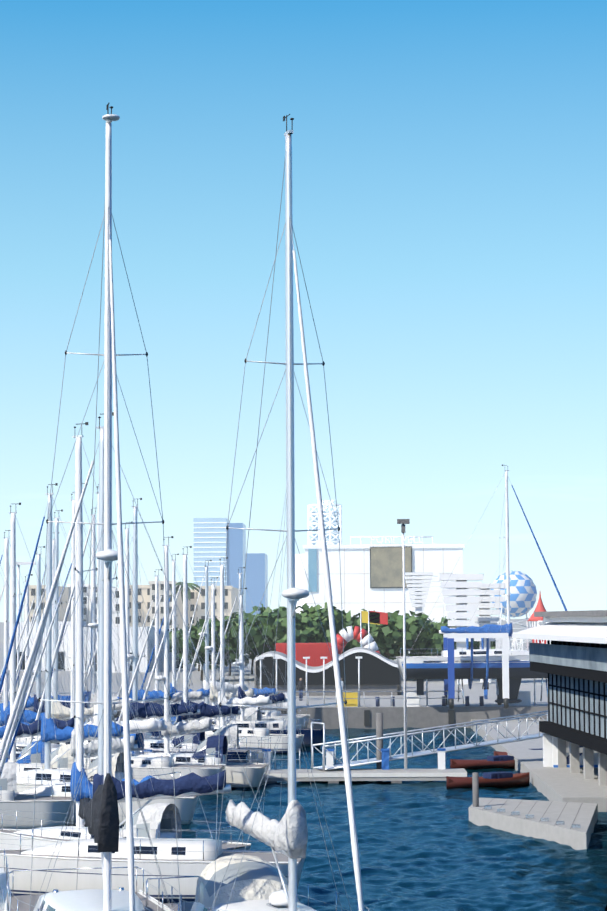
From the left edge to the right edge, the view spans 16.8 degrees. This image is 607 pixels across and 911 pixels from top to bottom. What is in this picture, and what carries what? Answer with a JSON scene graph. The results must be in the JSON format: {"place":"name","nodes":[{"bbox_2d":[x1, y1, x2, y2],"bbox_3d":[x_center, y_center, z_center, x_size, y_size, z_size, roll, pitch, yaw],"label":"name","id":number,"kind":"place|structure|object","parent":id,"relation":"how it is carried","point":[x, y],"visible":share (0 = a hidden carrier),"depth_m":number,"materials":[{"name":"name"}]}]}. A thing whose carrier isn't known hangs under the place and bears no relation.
{"place":"outdoors","nodes":[
{"label":"outdoors","id":0,"kind":"place"},
{"bbox_2d":[8,581,238,672],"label":"city buildings","id":1,"kind":"structure","parent":0,"point":[146,590],"depth_m":613.23,"materials":[{"name":"concrete"}]},
{"bbox_2d":[0,0,606,621],"bbox_3d":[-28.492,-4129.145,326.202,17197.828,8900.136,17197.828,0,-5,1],"label":"sky","id":2,"kind":"structure","parent":0,"point":[450,192],"depth_m":8503.46,"materials":[{"name":"blue"}]},
{"bbox_2d":[0,619,606,811],"bbox_3d":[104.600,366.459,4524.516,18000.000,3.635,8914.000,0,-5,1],"label":"quay ground","id":3,"kind":"structure","parent":0,"point":[558,784],"depth_m":146.43,"materials":[{"name":"concrete"}]},
{"bbox_2d":[171,582,203,603],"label":"palm tree","id":4,"kind":"object","parent":3,"relation":"on","point":[193,587],"depth_m":296.60,"materials":[{"name":"green plant"}]},
{"bbox_2d":[162,621,235,680],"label":"tree","id":5,"kind":"object","parent":3,"relation":"on","point":[179,632],"depth_m":210.06,"materials":[{"name":"green plant"}]},
{"bbox_2d":[171,617,253,681],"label":"tree","id":6,"kind":"object","parent":3,"relation":"on","point":[201,652],"depth_m":208.04,"materials":[{"name":"green plant"}]},
{"bbox_2d":[209,613,253,659],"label":"tree","id":7,"kind":"object","parent":3,"relation":"on","point":[216,619],"depth_m":214.54,"materials":[{"name":"green plant"}]},
{"bbox_2d":[224,606,278,659],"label":"tree","id":8,"kind":"object","parent":3,"relation":"on","point":[267,610],"depth_m":212.46,"materials":[{"name":"green plant"}]},
{"bbox_2d":[193,500,341,618],"bbox_3d":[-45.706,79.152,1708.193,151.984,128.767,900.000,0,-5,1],"label":"skyscrapers","id":9,"kind":"structure","parent":3,"relation":"on","point":[254,586],"depth_m":2098.73,"materials":[{"name":"glass"}]},
{"bbox_2d":[225,607,328,654],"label":"tree","id":10,"kind":"object","parent":3,"relation":"on","point":[272,637],"depth_m":205.00,"materials":[{"name":"green plant"}]},
{"bbox_2d":[251,604,307,617],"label":"tree","id":11,"kind":"object","parent":3,"relation":"on","point":[262,608],"depth_m":221.43,"materials":[{"name":"green plant"}]},
{"bbox_2d":[248,606,349,657],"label":"tree","id":12,"kind":"object","parent":3,"relation":"on","point":[338,617],"depth_m":209.95,"materials":[{"name":"green plant"}]},
{"bbox_2d":[285,602,354,652],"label":"tree","id":13,"kind":"object","parent":3,"relation":"on","point":[305,607],"depth_m":206.63,"materials":[{"name":"green plant"}]},
{"bbox_2d":[254,611,401,695],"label":"pavilion","id":14,"kind":"structure","parent":3,"relation":"on","point":[379,671],"depth_m":168.79,"materials":[{"name":"concrete"}]},
{"bbox_2d":[339,610,394,656],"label":"tree","id":15,"kind":"object","parent":3,"relation":"on","point":[391,655],"depth_m":209.22,"materials":[{"name":"green plant"}]},
{"bbox_2d":[343,609,432,659],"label":"tree","id":16,"kind":"object","parent":3,"relation":"on","point":[388,637],"depth_m":204.36,"materials":[{"name":"green plant"}]},
{"bbox_2d":[394,622,436,679],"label":"tree","id":17,"kind":"object","parent":3,"relation":"on","point":[412,645],"depth_m":208.31,"materials":[{"name":"green plant"}]},
{"bbox_2d":[395,617,455,680],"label":"tree","id":18,"kind":"object","parent":3,"relation":"on","point":[435,643],"depth_m":206.26,"materials":[{"name":"green plant"}]},
{"bbox_2d":[405,572,508,708],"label":"building","id":19,"kind":"structure","parent":3,"relation":"on","point":[477,591],"depth_m":195.81,"materials":[{"name":"paint"}]},
{"bbox_2d":[469,638,478,648],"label":"tree","id":20,"kind":"object","parent":3,"relation":"on","point":[475,646],"depth_m":230.10,"materials":[{"name":"green plant"}]},
{"bbox_2d":[396,465,566,703],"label":"yacht on lift","id":21,"kind":"object","parent":3,"relation":"on","point":[420,669],"depth_m":145.39,"materials":[{"name":"white"}]},
{"bbox_2d":[475,641,495,648],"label":"tree","id":22,"kind":"object","parent":3,"relation":"on","point":[493,646],"depth_m":233.00,"materials":[{"name":"green plant"}]},
{"bbox_2d":[491,570,550,650],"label":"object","id":23,"kind":"object","parent":3,"relation":"on","point":[523,580],"depth_m":293.45,"materials":[{"name":"concrete"}]},
{"bbox_2d":[512,610,606,785],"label":"building","id":24,"kind":"structure","parent":3,"relation":"on","point":[571,659],"depth_m":90.97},
{"bbox_2d":[0,381,606,666],"bbox_3d":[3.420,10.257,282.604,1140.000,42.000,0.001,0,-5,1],"label":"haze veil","id":25,"kind":"object","parent":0,"point":[329,530],"depth_m":282.54,"materials":[{"name":"white"}]},
{"bbox_2d":[295,536,470,659],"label":"building","id":26,"kind":"structure","parent":0,"point":[314,564],"depth_m":316.77,"materials":[{"name":"concrete"}]},
{"bbox_2d":[371,536,422,542],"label":"sign","id":27,"kind":"object","parent":26,"relation":"attached to","point":[393,539],"depth_m":318.12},
{"bbox_2d":[552,736,597,767],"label":"window","id":28,"kind":"structure","parent":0,"point":[555,750],"depth_m":99.02,"materials":[{"name":"blue glass"}]},
{"label":"harbour water","id":29,"kind":"structure","parent":0,"visible":0},
{"bbox_2d":[0,849,9,910],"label":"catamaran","id":30,"kind":"object","parent":29,"relation":"on","point":[3,883],"visible":0.83,"depth_m":51.73,"materials":[{"name":"white"}]},
{"bbox_2d":[0,575,43,739],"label":"sailboat","id":31,"kind":"object","parent":29,"relation":"on","point":[30,704],"visible":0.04,"depth_m":118.94,"materials":[{"name":"blue"}]},
{"bbox_2d":[0,530,69,753],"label":"sailboat","id":32,"kind":"object","parent":29,"relation":"on","point":[30,716],"visible":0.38,"depth_m":105.25,"materials":[{"name":"white"}]},
{"bbox_2d":[0,648,70,828],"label":"sailboat","id":33,"kind":"object","parent":29,"relation":"on","point":[57,808],"visible":0.71,"depth_m":76.64,"materials":[{"name":"white plastic"}]},
{"bbox_2d":[0,574,84,722],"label":"sailboat","id":34,"kind":"object","parent":29,"relation":"on","point":[26,602],"visible":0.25,"depth_m":127.44,"materials":[{"name":"white metal"}]},
{"bbox_2d":[0,565,85,769],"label":"sailboat","id":35,"kind":"object","parent":29,"relation":"on","point":[32,752],"visible":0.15,"depth_m":92.61,"materials":[{"name":"white"}]},
{"bbox_2d":[0,503,92,772],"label":"sailboat","id":36,"kind":"object","parent":29,"relation":"on","point":[24,731],"visible":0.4,"depth_m":89.12,"materials":[{"name":"white"}]},
{"bbox_2d":[0,546,94,741],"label":"sailboat","id":37,"kind":"object","parent":29,"relation":"on","point":[38,618],"visible":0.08,"depth_m":113.27,"materials":[{"name":"white metal"}]},
{"bbox_2d":[16,539,118,723],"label":"sailboat","id":38,"kind":"object","parent":29,"relation":"on","point":[53,548],"visible":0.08,"depth_m":123.39,"materials":[{"name":"white metal"}]},
{"bbox_2d":[8,510,159,744],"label":"sailboat","id":39,"kind":"object","parent":29,"relation":"on","point":[66,714],"visible":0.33,"depth_m":109.36,"materials":[{"name":"white"}]},
{"bbox_2d":[0,483,180,791],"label":"sailboat","id":40,"kind":"object","parent":29,"relation":"on","point":[51,732],"visible":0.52,"depth_m":85.01,"materials":[{"name":"white plastic"}]},
{"bbox_2d":[5,103,181,910],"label":"sailboat","id":41,"kind":"object","parent":29,"relation":"on","point":[98,813],"visible":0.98,"depth_m":43.62,"materials":[{"name":"white"}]},
{"bbox_2d":[9,494,186,758],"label":"sailboat","id":42,"kind":"object","parent":29,"relation":"on","point":[137,740],"visible":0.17,"depth_m":101.36,"materials":[{"name":"white metal"}]},
{"bbox_2d":[5,483,197,827],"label":"sailboat","id":43,"kind":"object","parent":29,"relation":"on","point":[186,806],"visible":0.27,"depth_m":78.88,"materials":[{"name":"white"}]},
{"bbox_2d":[42,524,170,739],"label":"sailboat","id":44,"kind":"object","parent":29,"relation":"on","point":[117,718],"depth_m":117.10,"materials":[{"name":"white metal"}]},
{"bbox_2d":[51,507,173,739],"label":"sailboat","id":45,"kind":"object","parent":29,"relation":"on","point":[92,697],"visible":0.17,"depth_m":115.40,"materials":[{"name":"white metal"}]},
{"bbox_2d":[0,422,250,850],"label":"sailboat","id":46,"kind":"object","parent":29,"relation":"on","point":[160,815],"visible":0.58,"depth_m":63.05,"materials":[{"name":"white plastic"}]},
{"bbox_2d":[29,484,225,781],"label":"sailboat","id":47,"kind":"object","parent":29,"relation":"on","point":[140,769],"visible":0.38,"depth_m":93.68,"materials":[{"name":"white plastic"}]},
{"bbox_2d":[84,521,213,737],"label":"sailboat","id":48,"kind":"object","parent":29,"relation":"on","point":[152,696],"visible":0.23,"depth_m":125.18,"materials":[{"name":"white"}]},
{"bbox_2d":[0,412,304,903],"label":"sailboat","id":49,"kind":"object","parent":29,"relation":"on","point":[196,856],"visible":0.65,"depth_m":57.49,"materials":[{"name":"white"}]},
{"bbox_2d":[65,498,249,762],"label":"sailboat","id":50,"kind":"object","parent":29,"relation":"on","point":[144,710],"visible":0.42,"depth_m":104.89,"materials":[{"name":"white"}]},
{"bbox_2d":[117,569,227,725],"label":"sailboat","id":51,"kind":"object","parent":29,"relation":"on","point":[197,695],"visible":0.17,"depth_m":129.08,"materials":[{"name":"white metal"}]},
{"bbox_2d":[140,554,237,720],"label":"sailboat","id":52,"kind":"object","parent":29,"relation":"on","point":[174,640],"visible":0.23,"depth_m":137.10,"materials":[{"name":"white metal"}]},
{"bbox_2d":[114,536,268,788],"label":"sailboat","id":53,"kind":"object","parent":29,"relation":"on","point":[235,775],"visible":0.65,"depth_m":96.61,"materials":[{"name":"white plastic"}]},
{"bbox_2d":[141,546,273,762],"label":"sailboat","id":54,"kind":"object","parent":29,"relation":"on","point":[209,711],"visible":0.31,"depth_m":108.89,"materials":[{"name":"white"}]},
{"bbox_2d":[170,560,276,720],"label":"sailboat","id":55,"kind":"object","parent":29,"relation":"on","point":[206,685],"depth_m":141.09,"materials":[{"name":"white metal"}]},
{"bbox_2d":[179,577,284,724],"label":"sailboat","id":56,"kind":"object","parent":29,"relation":"on","point":[257,715],"visible":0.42,"depth_m":132.79,"materials":[{"name":"white"}]},
{"bbox_2d":[172,557,303,753],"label":"sailboat","id":57,"kind":"object","parent":29,"relation":"on","point":[258,732],"visible":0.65,"depth_m":120.50,"materials":[{"name":"white"}]},
{"bbox_2d":[144,114,368,910],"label":"sailboat","id":58,"kind":"object","parent":29,"relation":"on","point":[237,882],"visible":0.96,"depth_m":43.27,"materials":[{"name":"white"}]},
{"bbox_2d":[203,567,309,728],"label":"sailboat","id":59,"kind":"object","parent":29,"relation":"on","point":[280,717],"depth_m":142.25,"materials":[{"name":"white"}]},
{"bbox_2d":[198,588,322,747],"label":"sailboat","id":60,"kind":"object","parent":29,"relation":"on","point":[317,735],"visible":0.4,"depth_m":124.86,"materials":[{"name":"white plastic"}]},
{"bbox_2d":[16,519,597,849],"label":"dock","id":61,"kind":"object","parent":29,"relation":"on","point":[571,824],"visible":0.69,"depth_m":97.57,"materials":[{"name":"concrete"}]},
{"bbox_2d":[143,656,535,769],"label":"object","id":62,"kind":"object","parent":61,"relation":"on","point":[524,697],"visible":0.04,"depth_m":147.78,"materials":[{"name":"grey"}]},
{"bbox_2d":[181,727,606,910],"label":"harbour water ripples","id":63,"kind":"object","parent":29,"relation":"on","point":[426,845],"visible":0.31,"depth_m":71.23},
{"bbox_2d":[450,755,514,768],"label":"rowing boat","id":64,"kind":"object","parent":29,"relation":"on","point":[503,761],"visible":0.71,"depth_m":106.07,"materials":[{"name":"red wood"}]},
{"bbox_2d":[446,772,529,788],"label":"rowing boat","id":65,"kind":"object","parent":29,"relation":"on","point":[501,779],"visible":0.96,"depth_m":95.00,"materials":[{"name":"red wood"}]},
{"bbox_2d":[494,748,542,755],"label":"rowing boat","id":66,"kind":"object","parent":29,"relation":"on","point":[496,753],"visible":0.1,"depth_m":111.85,"materials":[{"name":"red wood"}]}
]}

